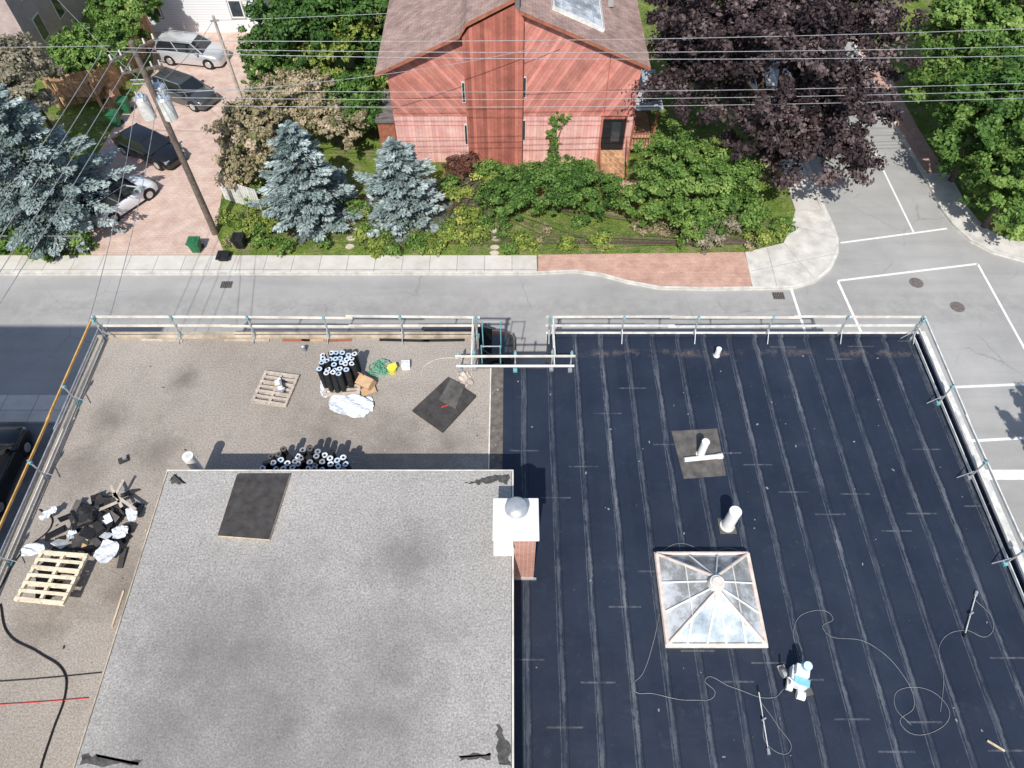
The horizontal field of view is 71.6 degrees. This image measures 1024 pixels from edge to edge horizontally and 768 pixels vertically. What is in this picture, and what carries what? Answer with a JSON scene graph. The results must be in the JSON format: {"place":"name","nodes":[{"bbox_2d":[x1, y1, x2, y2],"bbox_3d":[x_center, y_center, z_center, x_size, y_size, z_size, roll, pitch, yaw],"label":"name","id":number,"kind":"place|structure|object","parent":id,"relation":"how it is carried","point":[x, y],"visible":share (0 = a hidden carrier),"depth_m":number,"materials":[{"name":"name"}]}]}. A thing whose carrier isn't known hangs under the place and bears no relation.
{"place":"outdoors","nodes":[
{"label":"outdoors","id":0,"kind":"place"},
{"bbox_2d":[0,423,54,549],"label":"alley","id":1,"kind":"structure","parent":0,"point":[35,429],"depth_m":31.52,"materials":[{"name":"asphalt"}]},
{"bbox_2d":[0,426,32,515],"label":"black suv","id":2,"kind":"object","parent":1,"relation":"on","point":[16,445],"visible":1,"depth_m":31.12,"materials":[{"name":"black paint"}]},
{"bbox_2d":[0,395,67,422],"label":"sidewalk","id":3,"kind":"structure","parent":0,"point":[25,408],"depth_m":33.35,"materials":[{"name":"concrete"}]},
{"bbox_2d":[82,32,264,254],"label":"driveway","id":4,"kind":"structure","parent":0,"point":[170,218],"depth_m":43.01,"materials":[{"name":"brick"}]},
{"bbox_2d":[105,109,123,126],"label":"green waste bin","id":5,"kind":"object","parent":4,"relation":"on","point":[117,121],"visible":0.91,"depth_m":45.38,"materials":[{"name":"plastic"}]},
{"bbox_2d":[78,173,157,226],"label":"white hatchback","id":6,"kind":"object","parent":4,"relation":"on","point":[130,184],"visible":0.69,"depth_m":40.51,"materials":[{"name":"white paint"}]},
{"bbox_2d":[115,96,133,112],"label":"green waste bin","id":7,"kind":"object","parent":4,"relation":"on","point":[125,107],"visible":0.98,"depth_m":46.21,"materials":[{"name":"plastic"}]},
{"bbox_2d":[111,123,185,170],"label":"black sedan","id":8,"kind":"object","parent":4,"relation":"on","point":[162,154],"visible":0.82,"depth_m":43.17,"materials":[{"name":"black paint"}]},
{"bbox_2d":[151,66,217,111],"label":"graphite hatchback","id":9,"kind":"object","parent":4,"relation":"on","point":[175,80],"visible":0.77,"depth_m":46.57,"materials":[{"name":"grey paint"}]},
{"bbox_2d":[155,29,229,69],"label":"silver suv","id":10,"kind":"object","parent":4,"relation":"on","point":[209,59],"visible":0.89,"depth_m":49.28,"materials":[{"name":"grey paint"}]},
{"bbox_2d":[185,236,203,252],"bbox_3d":[-17.433,-7.640,39.062,0.640,0.821,0.736,0,55,0],"label":"green waste bin","id":11,"kind":"object","parent":4,"relation":"on","point":[194,244],"visible":1,"depth_m":38.83,"materials":[{"name":"plastic"}]},
{"bbox_2d":[210,15,242,97],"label":"service pole","id":12,"kind":"object","parent":4,"relation":"on","point":[227,58],"visible":0.8,"depth_m":43.87,"materials":[{"name":"grey wood"}]},
{"bbox_2d":[0,255,536,270],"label":"sidewalk","id":13,"kind":"structure","parent":0,"point":[303,263],"depth_m":38.82,"materials":[{"name":"concrete"}]},
{"bbox_2d":[0,0,830,290],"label":"lawn","id":14,"kind":"structure","parent":0,"point":[361,155],"depth_m":41.46,"materials":[{"name":"green plant"}]},
{"bbox_2d":[0,30,65,146],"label":"bush","id":15,"kind":"object","parent":14,"relation":"on","point":[19,70],"visible":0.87,"depth_m":39.36,"materials":[{"name":"beige plant"}]},
{"bbox_2d":[0,0,87,67],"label":"walls","id":16,"kind":"structure","parent":14,"relation":"on","point":[16,16],"depth_m":48.57,"materials":[{"name":"brick"}]},
{"bbox_2d":[21,0,64,41],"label":"windows","id":17,"kind":"structure","parent":16,"relation":"attached to","point":[39,24],"depth_m":49.40,"materials":[{"name":"glass"}]},
{"bbox_2d":[0,221,99,262],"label":"side yard shrubs","id":18,"kind":"object","parent":14,"relation":"on","point":[47,258],"visible":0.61,"depth_m":38.67,"materials":[{"name":"green plant"}]},
{"bbox_2d":[0,82,141,258],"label":"blue spruce","id":19,"kind":"object","parent":14,"relation":"on","point":[25,124],"visible":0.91,"depth_m":37.49,"materials":[{"name":"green plant"}]},
{"bbox_2d":[45,47,121,111],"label":"wooden deck","id":20,"kind":"structure","parent":14,"relation":"on","point":[86,88],"depth_m":46.20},
{"bbox_2d":[42,14,155,107],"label":"timber fence","id":21,"kind":"object","parent":14,"relation":"on","point":[116,76],"visible":0.42,"depth_m":47.40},
{"bbox_2d":[45,11,157,75],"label":"tree","id":22,"kind":"object","parent":14,"relation":"on","point":[105,34],"visible":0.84,"depth_m":45.98,"materials":[{"name":"green plant"}]},
{"bbox_2d":[82,0,163,53],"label":"garden tree","id":23,"kind":"object","parent":14,"relation":"on","point":[140,8],"visible":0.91,"depth_m":47.01,"materials":[{"name":"green plant"}]},
{"bbox_2d":[108,34,218,234],"bbox_3d":[-16.772,-11.777,35.724,2.137,11.303,1.389,-18,57,-13],"label":"utility pole","id":24,"kind":"object","parent":14,"relation":"on","point":[165,107],"visible":0.98,"depth_m":33.37,"materials":[{"name":"brown wood"}]},
{"bbox_2d":[0,8,1023,328],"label":"overhead power lines","id":25,"kind":"object","parent":24,"relation":"attached to","point":[412,70],"visible":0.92,"depth_m":32.13,"materials":[{"name":"grey metal"}]},
{"bbox_2d":[137,0,270,31],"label":"walls","id":26,"kind":"structure","parent":14,"relation":"on","point":[188,15],"depth_m":51.77,"materials":[{"name":"white"}]},
{"bbox_2d":[143,0,246,18],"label":"windows","id":27,"kind":"structure","parent":26,"relation":"attached to","point":[235,7],"depth_m":51.22,"materials":[{"name":"black glass"}]},
{"bbox_2d":[230,232,247,248],"bbox_3d":[-15.072,-7.891,39.240,0.640,0.821,0.736,0,55,0],"label":"black waste bin","id":28,"kind":"object","parent":14,"relation":"on","point":[238,240],"visible":1,"depth_m":39.00,"materials":[{"name":"plastic"}]},
{"bbox_2d":[217,156,261,209],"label":"white fence","id":29,"kind":"object","parent":14,"relation":"on","point":[239,193],"visible":0.66,"depth_m":40.99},
{"bbox_2d":[236,24,290,91],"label":"tree","id":30,"kind":"object","parent":14,"relation":"on","point":[266,64],"visible":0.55,"depth_m":45.04,"materials":[{"name":"green plant"}]},
{"bbox_2d":[200,66,369,189],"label":"smoke bush","id":31,"kind":"object","parent":14,"relation":"on","point":[261,123],"visible":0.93,"depth_m":40.59,"materials":[{"name":"beige plant"}]},
{"bbox_2d":[247,119,365,244],"bbox_3d":[-11.314,-11.154,38.285,5.683,6.400,5.777,39,63,24],"label":"blue spruce","id":32,"kind":"object","parent":14,"relation":"on","point":[307,193],"visible":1,"depth_m":38.08,"materials":[{"name":"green plant"}]},
{"bbox_2d":[241,0,388,76],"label":"backyard trees","id":33,"kind":"object","parent":14,"relation":"on","point":[283,26],"visible":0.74,"depth_m":43.89,"materials":[{"name":"green plant"}]},
{"bbox_2d":[287,18,377,76],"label":"yellow green tree","id":34,"kind":"object","parent":14,"relation":"on","point":[307,48],"visible":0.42,"depth_m":44.82,"materials":[{"name":"green plant"}]},
{"bbox_2d":[292,6,388,89],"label":"yellow green tree","id":35,"kind":"object","parent":14,"relation":"on","point":[371,27],"visible":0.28,"depth_m":45.37,"materials":[{"name":"green plant"}]},
{"bbox_2d":[321,65,389,139],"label":"green tree","id":36,"kind":"object","parent":14,"relation":"on","point":[356,84],"visible":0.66,"depth_m":42.10,"materials":[{"name":"green plant"}]},
{"bbox_2d":[375,89,396,155],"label":"side shed","id":37,"kind":"structure","parent":14,"relation":"on","point":[384,119],"depth_m":42.56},
{"bbox_2d":[352,136,454,248],"bbox_3d":[-6.169,-11.190,39.101,5.598,5.109,4.935,-21,57,-14],"label":"blue spruce","id":38,"kind":"object","parent":14,"relation":"on","point":[398,192],"visible":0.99,"depth_m":38.78,"materials":[{"name":"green plant"}]},
{"bbox_2d":[0,67,838,288],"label":"kerb","id":39,"kind":"structure","parent":14,"relation":"on","point":[383,272],"depth_m":38.42,"materials":[{"name":"concrete"}]},
{"bbox_2d":[345,220,499,255],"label":"stepping stones","id":40,"kind":"object","parent":14,"relation":"on","point":[492,253],"visible":0.65,"depth_m":39.86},
{"bbox_2d":[441,150,482,178],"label":"dark red shrub","id":41,"kind":"object","parent":14,"relation":"on","point":[461,164],"visible":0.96,"depth_m":42.11,"materials":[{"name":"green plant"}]},
{"bbox_2d":[222,219,762,252],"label":"garden flowers","id":42,"kind":"object","parent":14,"relation":"on","point":[663,232],"visible":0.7,"depth_m":39.53,"materials":[{"name":"green plant"}]},
{"bbox_2d":[215,165,789,258],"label":"garden plants","id":43,"kind":"object","parent":14,"relation":"on","point":[374,244],"visible":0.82,"depth_m":39.57,"materials":[{"name":"green plant"}]},
{"bbox_2d":[387,41,633,161],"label":"walls","id":44,"kind":"structure","parent":14,"relation":"on","point":[610,117],"depth_m":41.45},
{"bbox_2d":[462,3,523,166],"bbox_3d":[-1.000,-16.332,39.794,3.200,9.920,0.549,0,55,0],"label":"bay","id":45,"kind":"object","parent":44,"relation":"attached to","point":[494,128],"visible":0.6,"depth_m":39.14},
{"bbox_2d":[375,0,649,73],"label":"roof","id":46,"kind":"structure","parent":44,"relation":"on","point":[440,21],"depth_m":38.76,"materials":[{"name":"brown"}]},
{"bbox_2d":[374,0,650,76],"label":"bargeboards","id":47,"kind":"object","parent":46,"relation":"attached to","point":[524,14],"visible":0.97,"depth_m":37.06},
{"bbox_2d":[551,0,604,32],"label":"roof skylight","id":48,"kind":"object","parent":46,"relation":"on","point":[589,13],"visible":1,"depth_m":38.14},
{"bbox_2d":[393,114,633,161],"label":"siding","id":49,"kind":"object","parent":44,"relation":"attached to","point":[438,138],"visible":0.82,"depth_m":42.33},
{"bbox_2d":[387,17,641,115],"bbox_3d":[0.100,-17.297,38.805,13.960,5.850,0.120,0,55,0],"label":"board siding","id":50,"kind":"object","parent":44,"relation":"attached to","point":[569,72],"visible":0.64,"depth_m":39.38,"materials":[{"name":"wood"}]},
{"bbox_2d":[461,77,626,149],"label":"windows and door","id":51,"kind":"structure","parent":44,"relation":"attached to","point":[613,133],"depth_m":42.11,"materials":[{"name":"black glass"}]},
{"bbox_2d":[227,157,797,257],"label":"garden shrubs","id":52,"kind":"object","parent":14,"relation":"on","point":[417,237],"visible":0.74,"depth_m":39.87,"materials":[{"name":"green plant"}]},
{"bbox_2d":[471,152,624,223],"bbox_3d":[1.996,-11.109,40.112,8.579,3.365,4.490,0,55,0],"label":"green shrub","id":53,"kind":"object","parent":14,"relation":"on","point":[565,181],"visible":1,"depth_m":39.43,"materials":[{"name":"green plant"}]},
{"bbox_2d":[545,111,571,160],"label":"vine","id":54,"kind":"object","parent":14,"relation":"on","point":[554,143],"visible":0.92,"depth_m":41.98,"materials":[{"name":"green plant"}]},
{"bbox_2d":[598,69,662,179],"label":"porch","id":55,"kind":"object","parent":14,"relation":"on","point":[611,161],"visible":0.68,"depth_m":43.01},
{"bbox_2d":[607,117,775,248],"bbox_3d":[10.245,-11.167,39.095,8.036,5.091,7.633,34,61,22],"label":"green tree","id":56,"kind":"object","parent":14,"relation":"on","point":[716,169],"visible":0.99,"depth_m":38.38,"materials":[{"name":"green plant"}]},
{"bbox_2d":[690,212,742,254],"bbox_3d":[11.107,-8.691,39.322,2.963,1.860,2.493,-28,59,-19],"label":"dry shrub","id":57,"kind":"object","parent":14,"relation":"on","point":[735,225],"visible":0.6,"depth_m":38.82,"materials":[{"name":"brown plant"}]},
{"bbox_2d":[621,0,932,193],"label":"purple maple","id":58,"kind":"object","parent":14,"relation":"on","point":[783,123],"visible":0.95,"depth_m":36.72,"materials":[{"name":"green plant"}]},
{"bbox_2d":[488,368,512,469],"bbox_3d":[-0.370,1.442,23.463,0.780,0.035,4.963,0,55,0],"label":"roof joint strip","id":59,"kind":"object","parent":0,"point":[501,418],"visible":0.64,"depth_m":23.62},
{"bbox_2d":[0,4,1023,557],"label":"road","id":60,"kind":"structure","parent":0,"point":[44,320],"depth_m":37.30,"materials":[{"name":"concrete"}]},
{"bbox_2d":[420,323,514,364],"bbox_3d":[-2.200,-1.918,34.670,4.701,1.696,2.210,0,55,0],"label":"dark parked car","id":61,"kind":"object","parent":60,"relation":"on","point":[491,337],"visible":0.35,"depth_m":34.33,"materials":[{"name":"grey paint"}]},
{"bbox_2d":[478,345,547,364],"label":"walls","id":62,"kind":"structure","parent":60,"relation":"on","point":[546,363],"depth_m":25.49,"materials":[{"name":"metal"}]},
{"bbox_2d":[0,339,490,767],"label":"gravel roof","id":63,"kind":"structure","parent":62,"relation":"on","point":[121,414],"depth_m":23.13,"materials":[{"name":"gravel"}]},
{"bbox_2d":[0,604,66,767],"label":"black hose","id":64,"kind":"object","parent":63,"relation":"on","point":[44,656],"visible":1,"depth_m":19.01,"materials":[{"name":"rubber"}]},
{"bbox_2d":[0,317,116,581],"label":"guard rail","id":65,"kind":"object","parent":63,"relation":"on","point":[8,561],"visible":0.88,"depth_m":22.44,"materials":[{"name":"metal"}]},
{"bbox_2d":[21,480,144,603],"bbox_3d":[-12.594,4.531,20.929,3.404,0.775,2.984,-24,58,-16],"label":"debris pile","id":66,"kind":"object","parent":63,"relation":"on","point":[90,529],"visible":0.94,"depth_m":21.02,"materials":[{"name":"black rubber"}]},
{"bbox_2d":[13,550,89,605],"bbox_3d":[-12.973,5.455,20.043,1.422,0.224,1.517,4,55,3],"label":"shipping pallet","id":67,"kind":"object","parent":66,"relation":"on","point":[55,570],"visible":1,"depth_m":19.98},
{"bbox_2d":[182,451,204,469],"bbox_3d":[-9.683,2.573,21.778,0.395,1.478,0.395,0,55,0],"label":"vent pipe","id":68,"kind":"object","parent":63,"relation":"on","point":[190,460],"visible":0.7,"depth_m":21.27,"materials":[{"name":"white paint"}]},
{"bbox_2d":[251,370,299,407],"bbox_3d":[-8.091,0.161,24.306,1.252,0.134,1.303,8,55,6],"label":"shipping pallet","id":69,"kind":"object","parent":63,"relation":"on","point":[259,391],"visible":0.94,"depth_m":24.23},
{"bbox_2d":[91,315,479,343],"bbox_3d":[-7.951,-1.854,25.298,13.638,1.450,0.507,0,55,0],"label":"guard rail","id":70,"kind":"object","parent":63,"relation":"on","point":[323,318],"visible":0.91,"depth_m":25.31,"materials":[{"name":"metal"}]},
{"bbox_2d":[74,471,511,767],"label":"penthouse walls","id":71,"kind":"structure","parent":63,"relation":"on","point":[333,471],"depth_m":19.68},
{"bbox_2d":[75,472,510,767],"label":"penthouse roof","id":72,"kind":"structure","parent":71,"relation":"on","point":[350,620],"depth_m":17.76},
{"bbox_2d":[217,474,290,540],"bbox_3d":[-7.136,3.399,19.691,1.619,0.090,1.974,0,55,0],"label":"roof insulation board","id":73,"kind":"object","parent":72,"relation":"on","point":[254,504],"visible":1,"depth_m":19.64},
{"bbox_2d":[80,473,510,766],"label":"bare tar patches","id":74,"kind":"object","parent":72,"relation":"on","point":[503,747],"visible":1,"depth_m":16.18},
{"bbox_2d":[73,470,513,767],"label":"penthouse edge flashing","id":75,"kind":"object","parent":71,"relation":"on","point":[323,470],"visible":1,"depth_m":18.38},
{"bbox_2d":[252,446,351,469],"bbox_3d":[-6.338,2.636,21.703,2.888,1.040,1.179,0,55,0],"label":"membrane roll stack","id":76,"kind":"object","parent":63,"relation":"on","point":[316,459],"visible":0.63,"depth_m":21.40,"materials":[{"name":"black rubber"}]},
{"bbox_2d":[141,338,464,341],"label":"loose edge planks","id":77,"kind":"object","parent":63,"relation":"on","point":[313,340],"visible":1,"depth_m":25.57,"materials":[{"name":"brown wood"}]},
{"bbox_2d":[316,350,373,417],"bbox_3d":[-5.675,0.013,23.792,1.585,1.144,2.331,-19,57,-13],"label":"wrapped roll stack","id":78,"kind":"object","parent":63,"relation":"on","point":[338,374],"visible":0.99,"depth_m":23.86,"materials":[{"name":"black rubber"}]},
{"bbox_2d":[355,372,376,395],"bbox_3d":[-4.985,-0.030,24.146,0.763,0.572,0.825,0,55,0],"label":"cardboard box","id":79,"kind":"object","parent":63,"relation":"on","point":[367,384],"visible":0.88,"depth_m":24.11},
{"bbox_2d":[368,359,390,376],"bbox_3d":[-4.614,-0.570,24.800,0.816,0.339,0.744,0,55,0],"label":"green rope coil","id":80,"kind":"object","parent":63,"relation":"on","point":[379,364],"visible":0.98,"depth_m":24.71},
{"bbox_2d":[412,377,475,432],"bbox_3d":[-2.238,0.637,23.969,1.367,0.140,1.850,33,61,21],"label":"roof insulation board","id":81,"kind":"object","parent":63,"relation":"on","point":[444,405],"visible":1,"depth_m":23.91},
{"bbox_2d":[458,371,472,386],"bbox_3d":[-1.606,-0.163,24.517,0.433,0.123,0.636,-18,57,-12],"label":"bundle","id":82,"kind":"object","parent":63,"relation":"on","point":[465,378],"visible":1,"depth_m":24.54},
{"bbox_2d":[471,316,477,371],"bbox_3d":[-1.318,-1.344,24.936,0.170,1.450,1.727,0,55,0],"label":"guard rail","id":83,"kind":"object","parent":63,"relation":"on","point":[473,335],"visible":0.86,"depth_m":24.74,"materials":[{"name":"metal"}]},
{"bbox_2d":[480,321,501,364],"bbox_3d":[-0.728,-1.324,25.137,0.694,1.500,1.131,0,55,0],"label":"hoist frame","id":84,"kind":"object","parent":63,"relation":"on","point":[483,346],"visible":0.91,"depth_m":24.87,"materials":[{"name":"metal"}]},
{"bbox_2d":[455,350,575,372],"bbox_3d":[0.110,-0.682,24.468,4.068,1.450,0.175,0,55,0],"label":"guard rail","id":85,"kind":"object","parent":63,"relation":"on","point":[459,356],"visible":0.86,"depth_m":24.19,"materials":[{"name":"metal"}]},
{"bbox_2d":[55,351,986,757],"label":"roof litter","id":86,"kind":"object","parent":63,"relation":"on","point":[585,473],"visible":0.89,"depth_m":22.16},
{"bbox_2d":[0,331,1023,593],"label":"roof edge trim","id":87,"kind":"structure","parent":62,"relation":"on","point":[844,335],"depth_m":25.56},
{"bbox_2d":[513,339,1023,767],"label":"membrane roof","id":88,"kind":"structure","parent":62,"relation":"on","point":[902,597],"depth_m":20.77,"materials":[{"name":"rubber"}]},
{"bbox_2d":[492,497,538,579],"bbox_3d":[0.100,4.350,19.330,1.200,3.420,1.500,0,55,0],"label":"brick chimney","id":89,"kind":"object","parent":88,"relation":"on","point":[516,525],"visible":0.99,"depth_m":18.32,"materials":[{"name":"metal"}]},
{"bbox_2d":[549,316,555,370],"bbox_3d":[1.390,-1.344,24.936,0.172,1.450,1.728,0,55,0],"label":"guard rail","id":90,"kind":"object","parent":88,"relation":"on","point":[553,352],"visible":0.87,"depth_m":24.73,"materials":[{"name":"metal"}]},
{"bbox_2d":[671,428,725,478],"bbox_3d":[6.008,2.230,22.902,1.522,0.020,1.858,0,55,0],"label":"roof patch board","id":91,"kind":"object","parent":88,"relation":"on","point":[687,443],"visible":0.94,"depth_m":22.93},
{"bbox_2d":[696,438,709,455],"bbox_3d":[6.062,2.035,22.515,0.296,0.828,0.296,0,55,0],"label":"vent pipe","id":92,"kind":"object","parent":91,"relation":"on","point":[704,445],"visible":1,"depth_m":22.32,"materials":[{"name":"white paint"}]},
{"bbox_2d":[684,453,722,461],"bbox_3d":[6.123,2.361,22.712,1.242,0.200,0.200,-5,55,-4],"label":"loose pipe","id":93,"kind":"object","parent":91,"relation":"on","point":[704,457],"visible":1,"depth_m":22.65,"materials":[{"name":"white paint"}]},
{"bbox_2d":[633,614,783,700],"bbox_3d":[5.059,8.007,18.800,3.644,0.016,2.208,28,59,18],"label":"power cable","id":94,"kind":"object","parent":88,"relation":"on","point":[705,679],"visible":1,"depth_m":18.75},
{"bbox_2d":[654,552,767,647],"bbox_3d":[5.525,5.798,19.628,2.770,1.260,2.700,0,55,0],"label":"pyramid skylight","id":95,"kind":"object","parent":88,"relation":"on","point":[708,599],"visible":1,"depth_m":19.43,"materials":[{"name":"glass"}]},
{"bbox_2d":[717,518,736,533],"bbox_3d":[6.495,4.292,21.442,0.500,0.025,0.500,0,55,0],"label":"vent flashing","id":96,"kind":"object","parent":88,"relation":"on","point":[722,531],"visible":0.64,"depth_m":21.35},
{"bbox_2d":[720,506,741,532],"bbox_3d":[6.495,3.989,21.015,0.432,1.028,0.432,0,55,0],"label":"vent pipe","id":97,"kind":"object","parent":96,"relation":"on","point":[730,520],"visible":1,"depth_m":20.81,"materials":[{"name":"white paint"}]},
{"bbox_2d":[546,315,925,343],"bbox_3d":[7.862,-1.855,25.298,13.317,1.450,0.507,0,55,0],"label":"guard rail","id":98,"kind":"object","parent":88,"relation":"on","point":[698,318],"visible":0.92,"depth_m":25.30,"materials":[{"name":"metal"}]},
{"bbox_2d":[777,661,813,700],"bbox_3d":[7.525,7.718,18.537,0.806,0.824,0.932,0,55,0],"label":"hot air welding machine","id":99,"kind":"object","parent":88,"relation":"on","point":[797,675],"visible":1,"depth_m":18.51,"materials":[{"name":"white paint"}]},
{"bbox_2d":[793,610,949,734],"bbox_3d":[9.479,7.741,18.988,4.189,0.014,1.612,37,62,23],"label":"power cable","id":100,"kind":"object","parent":88,"relation":"on","point":[895,665],"visible":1,"depth_m":18.78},
{"bbox_2d":[900,317,1023,601],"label":"guard rail","id":101,"kind":"object","parent":88,"relation":"on","point":[1006,561],"visible":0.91,"depth_m":22.20,"materials":[{"name":"metal"}]},
{"bbox_2d":[790,153,1023,479],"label":"road markings","id":102,"kind":"object","parent":60,"relation":"on","point":[1008,474],"visible":0.71,"depth_m":36.97,"materials":[{"name":"paint"}]},
{"bbox_2d":[538,252,751,286],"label":"paver sidewalk","id":103,"kind":"structure","parent":0,"point":[721,269],"depth_m":38.69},
{"bbox_2d":[744,11,823,209],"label":"side street sidewalk","id":104,"kind":"structure","parent":0,"point":[804,195],"depth_m":42.32,"materials":[{"name":"concrete"}]},
{"bbox_2d":[745,210,835,285],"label":"corner sidewalk","id":105,"kind":"structure","parent":0,"point":[805,251],"depth_m":39.17,"materials":[{"name":"concrete"}]},
{"bbox_2d":[844,0,1023,261],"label":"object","id":106,"kind":"structure","parent":0,"point":[926,122],"depth_m":46.22,"materials":[{"name":"green plant"}]},
{"bbox_2d":[899,0,1023,114],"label":"street tree","id":107,"kind":"object","parent":106,"relation":"on","point":[957,17],"visible":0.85,"depth_m":42.04,"materials":[{"name":"green plant"}]},
{"bbox_2d":[927,41,1023,181],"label":"street tree","id":108,"kind":"object","parent":106,"relation":"on","point":[958,119],"visible":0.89,"depth_m":38.96,"materials":[{"name":"green plant"}]},
{"bbox_2d":[958,94,1023,241],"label":"street tree","id":109,"kind":"object","parent":106,"relation":"on","point":[1000,177],"visible":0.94,"depth_m":37.48,"materials":[{"name":"green plant"}]},
{"bbox_2d":[852,7,1023,258],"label":"sidewalk","id":110,"kind":"structure","parent":0,"point":[964,218],"depth_m":42.38,"materials":[{"name":"concrete"}]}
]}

